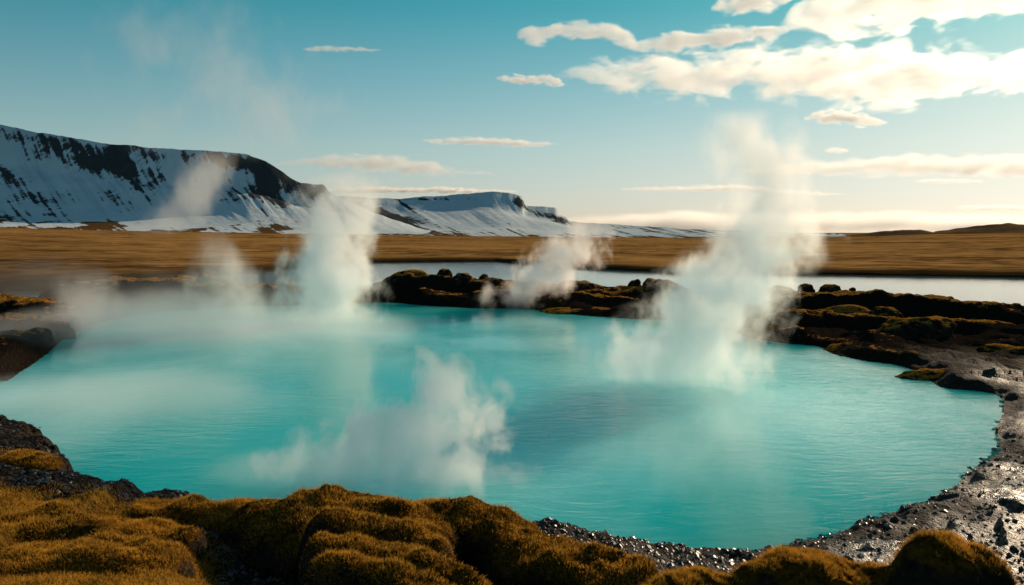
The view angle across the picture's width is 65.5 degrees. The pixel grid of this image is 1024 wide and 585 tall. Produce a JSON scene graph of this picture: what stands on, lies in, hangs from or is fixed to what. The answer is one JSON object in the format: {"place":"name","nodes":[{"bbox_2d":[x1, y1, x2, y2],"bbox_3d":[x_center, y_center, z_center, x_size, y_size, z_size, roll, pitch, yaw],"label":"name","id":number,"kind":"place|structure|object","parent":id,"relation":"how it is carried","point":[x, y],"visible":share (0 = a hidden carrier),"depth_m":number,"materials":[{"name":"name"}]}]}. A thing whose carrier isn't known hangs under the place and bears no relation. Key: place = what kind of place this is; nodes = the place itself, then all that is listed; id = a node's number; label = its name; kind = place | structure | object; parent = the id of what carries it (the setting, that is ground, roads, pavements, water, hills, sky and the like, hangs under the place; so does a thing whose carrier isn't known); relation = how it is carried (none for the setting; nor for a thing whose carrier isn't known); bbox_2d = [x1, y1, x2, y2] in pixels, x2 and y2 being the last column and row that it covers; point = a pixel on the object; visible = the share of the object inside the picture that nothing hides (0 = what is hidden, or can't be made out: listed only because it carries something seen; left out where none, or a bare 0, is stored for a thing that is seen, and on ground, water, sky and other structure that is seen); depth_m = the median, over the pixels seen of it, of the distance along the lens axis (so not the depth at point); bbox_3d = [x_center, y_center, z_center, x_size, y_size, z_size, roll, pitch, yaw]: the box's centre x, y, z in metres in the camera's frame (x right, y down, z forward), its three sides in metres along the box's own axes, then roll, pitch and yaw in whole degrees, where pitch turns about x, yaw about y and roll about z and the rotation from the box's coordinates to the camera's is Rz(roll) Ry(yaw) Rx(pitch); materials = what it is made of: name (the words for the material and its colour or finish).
{"place":"outdoors","nodes":[
{"label":"outdoors","id":0,"kind":"place"},
{"bbox_2d":[0,125,431,234],"bbox_3d":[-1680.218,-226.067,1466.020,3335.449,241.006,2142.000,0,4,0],"label":"mountain","id":1,"kind":"structure","parent":0,"point":[49,181],"depth_m":663.04,"materials":[{"name":"white snow"}]},
{"bbox_2d":[0,302,1005,551],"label":"pool water","id":2,"kind":"structure","parent":0,"point":[690,434],"depth_m":21.59,"materials":[{"name":"teal liquid"}]},
{"bbox_2d":[0,228,1023,584],"bbox_3d":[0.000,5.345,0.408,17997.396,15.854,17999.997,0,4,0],"label":"ground","id":3,"kind":"structure","parent":0,"point":[64,268],"depth_m":53.69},
{"bbox_2d":[11,327,53,344],"bbox_3d":[-21.074,2.555,34.776,1.845,2.134,1.364,0,4,0],"label":"mossy boulder","id":4,"kind":"object","parent":3,"relation":"on","point":[42,335],"visible":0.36,"depth_m":34.46,"materials":[{"name":"black stone"}]},
{"bbox_2d":[0,448,67,470],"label":"moss mound","id":5,"kind":"object","parent":3,"relation":"on","point":[33,459],"visible":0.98,"depth_m":12.90,"materials":[{"name":"brown plant"}]},
{"bbox_2d":[40,307,50,316],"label":"mossy boulder","id":6,"kind":"object","parent":3,"relation":"on","point":[44,310],"visible":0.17,"depth_m":42.86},
{"bbox_2d":[47,321,75,339],"bbox_3d":[-21.082,2.260,37.298,1.361,1.884,1.028,0,4,0],"label":"mossy boulder","id":7,"kind":"object","parent":3,"relation":"on","point":[62,330],"visible":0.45,"depth_m":36.98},
{"bbox_2d":[0,491,131,546],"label":"moss mound","id":8,"kind":"object","parent":3,"relation":"on","point":[67,522],"visible":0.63,"depth_m":9.96,"materials":[{"name":"plant"}]},
{"bbox_2d":[75,280,119,299],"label":"mossy boulder","id":9,"kind":"object","parent":3,"relation":"on","point":[95,293],"visible":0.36,"depth_m":54.89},
{"bbox_2d":[0,533,195,578],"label":"moss mound","id":10,"kind":"object","parent":3,"relation":"on","point":[91,554],"visible":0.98,"depth_m":8.83,"materials":[{"name":"brown plant"}]},
{"bbox_2d":[135,277,158,280],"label":"mossy boulder","id":11,"kind":"object","parent":3,"relation":"on","point":[152,278],"visible":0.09,"depth_m":57.30,"materials":[{"name":"brown plant"}]},
{"bbox_2d":[97,514,208,559],"bbox_3d":[-4.843,3.193,10.476,2.054,0.522,1.115,1,4,12],"label":"moss mound","id":12,"kind":"object","parent":3,"relation":"on","point":[193,537],"visible":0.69,"depth_m":10.23,"materials":[{"name":"plant"}]},
{"bbox_2d":[127,492,215,525],"bbox_3d":[-4.823,3.233,11.664,1.820,0.542,1.260,0,4,0],"label":"moss mound","id":13,"kind":"object","parent":3,"relation":"on","point":[181,509],"visible":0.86,"depth_m":11.43,"materials":[{"name":"plant"}]},
{"bbox_2d":[196,271,220,282],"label":"mossy boulder","id":14,"kind":"object","parent":3,"relation":"on","point":[205,276],"visible":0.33,"depth_m":56.57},
{"bbox_2d":[188,495,257,532],"bbox_3d":[-3.879,3.324,11.484,1.612,0.784,1.013,0,4,0],"label":"moss mound","id":15,"kind":"object","parent":3,"relation":"on","point":[214,514],"visible":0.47,"depth_m":11.30,"materials":[{"name":"plant"}]},
{"bbox_2d":[277,281,294,292],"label":"mossy boulder","id":16,"kind":"object","parent":3,"relation":"on","point":[285,287],"visible":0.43,"depth_m":57.81,"materials":[{"name":"grey"}]},
{"bbox_2d":[215,482,466,581],"bbox_3d":[-2.369,3.343,10.725,3.617,1.509,2.247,0,4,0],"label":"moss mound","id":17,"kind":"object","parent":3,"relation":"on","point":[269,530],"visible":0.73,"depth_m":10.42,"materials":[{"name":"brown plant"}]},
{"bbox_2d":[294,504,459,577],"bbox_3d":[-1.637,3.156,9.693,2.201,1.108,0.882,2,5,20],"label":"moss mound","id":18,"kind":"object","parent":17,"relation":"on","point":[338,521],"visible":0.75,"depth_m":9.60,"materials":[{"name":"brown plant"}]},
{"bbox_2d":[302,546,456,584],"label":"moss mound","id":19,"kind":"object","parent":3,"relation":"on","point":[347,567],"visible":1,"depth_m":8.48,"materials":[{"name":"plant"}]},
{"bbox_2d":[298,529,493,584],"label":"moss mound","id":20,"kind":"object","parent":3,"relation":"on","point":[424,558],"visible":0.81,"depth_m":8.94,"materials":[{"name":"plant"}]},
{"bbox_2d":[383,270,428,282],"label":"mossy boulder","id":21,"kind":"object","parent":3,"relation":"on","point":[398,276],"visible":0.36,"depth_m":59.06,"materials":[{"name":"plant"}]},
{"bbox_2d":[437,268,452,276],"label":"mossy boulder","id":22,"kind":"object","parent":3,"relation":"on","point":[444,272],"visible":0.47,"depth_m":59.73,"materials":[{"name":"black stone"}]},
{"bbox_2d":[450,272,471,284],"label":"mossy boulder","id":23,"kind":"object","parent":3,"relation":"on","point":[459,278],"visible":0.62,"depth_m":58.52,"materials":[{"name":"black stone"}]},
{"bbox_2d":[417,495,540,559],"bbox_3d":[-0.661,3.216,10.785,2.377,0.941,1.708,0,4,0],"label":"moss mound","id":24,"kind":"object","parent":3,"relation":"on","point":[462,513],"visible":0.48,"depth_m":10.68,"materials":[{"name":"brown plant"}]},
{"bbox_2d":[479,274,487,279],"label":"mossy boulder","id":25,"kind":"object","parent":3,"relation":"on","point":[482,276],"visible":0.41,"depth_m":59.78,"materials":[{"name":"black stone"}]},
{"bbox_2d":[0,414,1023,584],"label":"gravel","id":26,"kind":"structure","parent":3,"relation":"on","point":[234,571],"depth_m":12.04,"materials":[{"name":"grey gravel"}]},
{"bbox_2d":[0,447,296,584],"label":"moss","id":27,"kind":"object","parent":26,"relation":"on","point":[5,579],"depth_m":8.56,"materials":[{"name":"plant"}]},
{"bbox_2d":[462,518,661,584],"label":"moss mound","id":28,"kind":"object","parent":3,"relation":"on","point":[498,552],"visible":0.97,"depth_m":9.60,"materials":[{"name":"brown plant"}]},
{"bbox_2d":[540,307,608,313],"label":"mossy boulder","id":29,"kind":"object","parent":3,"relation":"on","point":[562,310],"visible":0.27,"depth_m":48.80,"materials":[{"name":"plant"}]},
{"bbox_2d":[558,280,603,290],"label":"mossy boulder","id":30,"kind":"object","parent":3,"relation":"on","point":[570,285],"visible":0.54,"depth_m":56.19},
{"bbox_2d":[628,279,640,286],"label":"mossy boulder","id":31,"kind":"object","parent":3,"relation":"on","point":[637,282],"visible":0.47,"depth_m":56.81,"materials":[{"name":"black stone"}]},
{"bbox_2d":[643,278,673,288],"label":"mossy boulder","id":32,"kind":"object","parent":3,"relation":"on","point":[656,283],"visible":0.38,"depth_m":55.47,"materials":[{"name":"grey stone"}]},
{"bbox_2d":[641,564,745,584],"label":"moss mound","id":33,"kind":"object","parent":3,"relation":"on","point":[695,575],"visible":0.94,"depth_m":8.00,"materials":[{"name":"plant"}]},
{"bbox_2d":[769,298,787,308],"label":"mossy boulder","id":34,"kind":"object","parent":3,"relation":"on","point":[774,303],"visible":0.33,"depth_m":43.82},
{"bbox_2d":[762,285,796,302],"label":"mossy boulder","id":35,"kind":"object","parent":3,"relation":"on","point":[774,291],"visible":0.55,"depth_m":45.68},
{"bbox_2d":[762,308,803,324],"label":"mossy boulder","id":36,"kind":"object","parent":3,"relation":"on","point":[781,316],"visible":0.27,"depth_m":40.49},
{"bbox_2d":[797,283,814,292],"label":"mossy boulder","id":37,"kind":"object","parent":3,"relation":"on","point":[805,287],"visible":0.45,"depth_m":45.84,"materials":[{"name":"black stone"}]},
{"bbox_2d":[728,543,892,584],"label":"moss mound","id":38,"kind":"object","parent":3,"relation":"on","point":[782,565],"visible":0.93,"depth_m":7.98,"materials":[{"name":"brown plant"}]},
{"bbox_2d":[818,284,840,291],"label":"mossy boulder","id":39,"kind":"object","parent":3,"relation":"on","point":[829,287],"visible":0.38,"depth_m":45.80,"materials":[{"name":"black stone"}]},
{"bbox_2d":[823,343,848,350],"bbox_3d":[14.542,2.872,33.748,3.224,1.612,1.704,0,4,0],"label":"mossy boulder","id":40,"kind":"object","parent":3,"relation":"on","point":[832,347],"visible":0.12,"depth_m":33.51,"materials":[{"name":"green plant"}]},
{"bbox_2d":[816,304,870,313],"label":"mossy boulder","id":41,"kind":"object","parent":3,"relation":"on","point":[847,308],"visible":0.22,"depth_m":41.74,"materials":[{"name":"green plant"}]},
{"bbox_2d":[870,306,903,317],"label":"mossy boulder","id":42,"kind":"object","parent":3,"relation":"on","point":[883,311],"visible":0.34,"depth_m":41.31,"materials":[{"name":"green plant"}]},
{"bbox_2d":[876,316,956,340],"bbox_3d":[18.368,2.101,36.237,3.710,2.057,1.994,0,4,0],"label":"mossy boulder","id":43,"kind":"object","parent":3,"relation":"on","point":[929,327],"visible":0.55,"depth_m":35.47,"materials":[{"name":"green plant"}]},
{"bbox_2d":[894,368,945,380],"bbox_3d":[14.681,3.178,27.314,3.031,1.164,1.425,0,4,0],"label":"mossy boulder","id":44,"kind":"object","parent":3,"relation":"on","point":[924,374],"visible":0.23,"depth_m":27.03,"materials":[{"name":"green plant"}]},
{"bbox_2d":[882,527,1021,584],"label":"moss mound","id":45,"kind":"object","parent":3,"relation":"on","point":[935,557],"visible":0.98,"depth_m":7.64,"materials":[{"name":"brown plant"}]},
{"bbox_2d":[971,319,1014,324],"bbox_3d":[22.945,2.031,38.676,3.504,1.429,1.970,0,4,0],"label":"mossy boulder","id":46,"kind":"object","parent":3,"relation":"on","point":[991,322],"visible":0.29,"depth_m":38.23,"materials":[{"name":"plant"}]},
{"bbox_2d":[976,343,1023,352],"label":"mossy boulder","id":47,"kind":"object","parent":3,"relation":"on","point":[989,348],"visible":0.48,"depth_m":32.00,"materials":[{"name":"green plant"}]},
{"bbox_2d":[1008,303,1023,309],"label":"mossy boulder","id":48,"kind":"object","parent":3,"relation":"on","point":[1017,306],"visible":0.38,"depth_m":42.88,"materials":[{"name":"black stone"}]},
{"bbox_2d":[0,261,1023,305],"bbox_3d":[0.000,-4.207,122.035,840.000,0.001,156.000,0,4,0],"label":"river water","id":49,"kind":"structure","parent":0,"point":[755,287],"depth_m":87.08,"materials":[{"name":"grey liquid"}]},
{"bbox_2d":[0,0,1023,232],"label":"sky","id":50,"kind":"structure","parent":0,"point":[793,116],"materials":[{"name":"blue"}]},
{"bbox_2d":[339,191,846,237],"bbox_3d":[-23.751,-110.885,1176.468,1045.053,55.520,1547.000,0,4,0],"label":"mountain","id":51,"kind":"structure","parent":0,"point":[492,213],"depth_m":791.55,"materials":[{"name":"white snow"}]},
{"bbox_2d":[845,226,1023,236],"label":"hill","id":52,"kind":"structure","parent":0,"point":[1019,229],"depth_m":583.41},
{"bbox_2d":[935,223,1023,231],"bbox_3d":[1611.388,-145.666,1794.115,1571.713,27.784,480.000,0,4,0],"label":"hill","id":53,"kind":"structure","parent":0,"point":[998,225],"depth_m":1719.41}
]}

